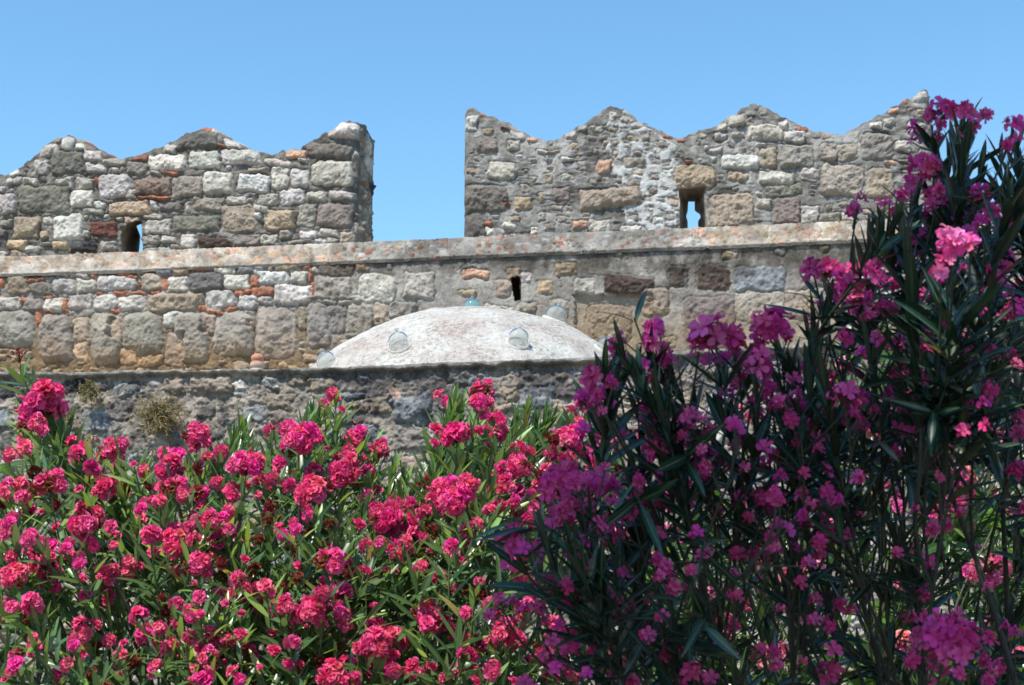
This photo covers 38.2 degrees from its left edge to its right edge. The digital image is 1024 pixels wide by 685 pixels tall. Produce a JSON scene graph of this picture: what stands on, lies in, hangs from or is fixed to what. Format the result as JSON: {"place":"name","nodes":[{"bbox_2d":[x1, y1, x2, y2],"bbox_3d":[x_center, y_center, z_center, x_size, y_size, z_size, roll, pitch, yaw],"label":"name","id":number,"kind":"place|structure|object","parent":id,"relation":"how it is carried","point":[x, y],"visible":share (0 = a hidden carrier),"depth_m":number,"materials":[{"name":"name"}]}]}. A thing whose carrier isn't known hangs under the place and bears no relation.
{"place":"outdoors","nodes":[
{"label":"outdoors","id":0,"kind":"place"},
{"bbox_2d":[0,0,1023,250],"label":"sky","id":1,"kind":"structure","parent":0,"point":[125,78],"materials":[{"name":"blue"}]},
{"bbox_2d":[818,489,1023,684],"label":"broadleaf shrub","id":2,"kind":"object","parent":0,"point":[856,681],"visible":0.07,"depth_m":4.85,"materials":[{"name":"green plant"}]},
{"bbox_3d":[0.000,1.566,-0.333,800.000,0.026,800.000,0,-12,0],"label":"ground","id":3,"kind":"structure","parent":0,"visible":0},
{"bbox_2d":[0,348,614,684],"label":"oleander shrub","id":4,"kind":"object","parent":3,"relation":"on","point":[309,623],"visible":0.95,"depth_m":3.36,"materials":[{"name":"pink plant"}]},
{"bbox_2d":[0,89,1021,372],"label":"rampart wall","id":5,"kind":"structure","parent":3,"relation":"on","point":[282,259],"depth_m":12.63,"materials":[{"name":"stone"}]},
{"bbox_2d":[0,298,1023,684],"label":"bath house","id":6,"kind":"structure","parent":3,"relation":"on","point":[390,376],"depth_m":8.36,"materials":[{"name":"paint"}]},
{"bbox_2d":[64,410,75,427],"bbox_3d":[-2.540,0.433,8.426,0.114,0.106,0.117,0,-12,0],"label":"wall weed","id":7,"kind":"object","parent":6,"relation":"attached to","point":[67,416],"depth_m":8.43,"materials":[{"name":"green plant"}]},
{"bbox_2d":[76,379,102,404],"bbox_3d":[-2.412,0.282,8.438,0.151,0.143,0.111,-2,-12,9],"label":"wall weed","id":8,"kind":"object","parent":6,"relation":"attached to","point":[93,391],"depth_m":8.44,"materials":[{"name":"green plant"}]},
{"bbox_2d":[129,392,187,439],"bbox_3d":[-1.990,0.411,8.337,0.348,0.282,0.115,-2,-12,9],"label":"wall weed","id":9,"kind":"object","parent":6,"relation":"attached to","point":[158,420],"depth_m":8.34,"materials":[{"name":"green plant"}]},
{"bbox_2d":[250,353,264,368],"bbox_3d":[-1.482,0.125,8.609,0.092,0.122,0.092,0,-12,0],"label":"clay ornament","id":10,"kind":"object","parent":6,"relation":"on","point":[257,359],"visible":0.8,"depth_m":8.58,"materials":[{"name":"ceramic"}]},
{"bbox_2d":[470,95,1023,684],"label":"oleander shrub","id":11,"kind":"object","parent":3,"relation":"on","point":[968,403],"visible":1,"depth_m":2.34,"materials":[{"name":"green plant"}]},
{"bbox_2d":[579,277,1023,684],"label":"oleander shrub","id":12,"kind":"object","parent":3,"relation":"on","point":[955,544],"visible":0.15,"depth_m":4.17,"materials":[{"name":"green plant"}]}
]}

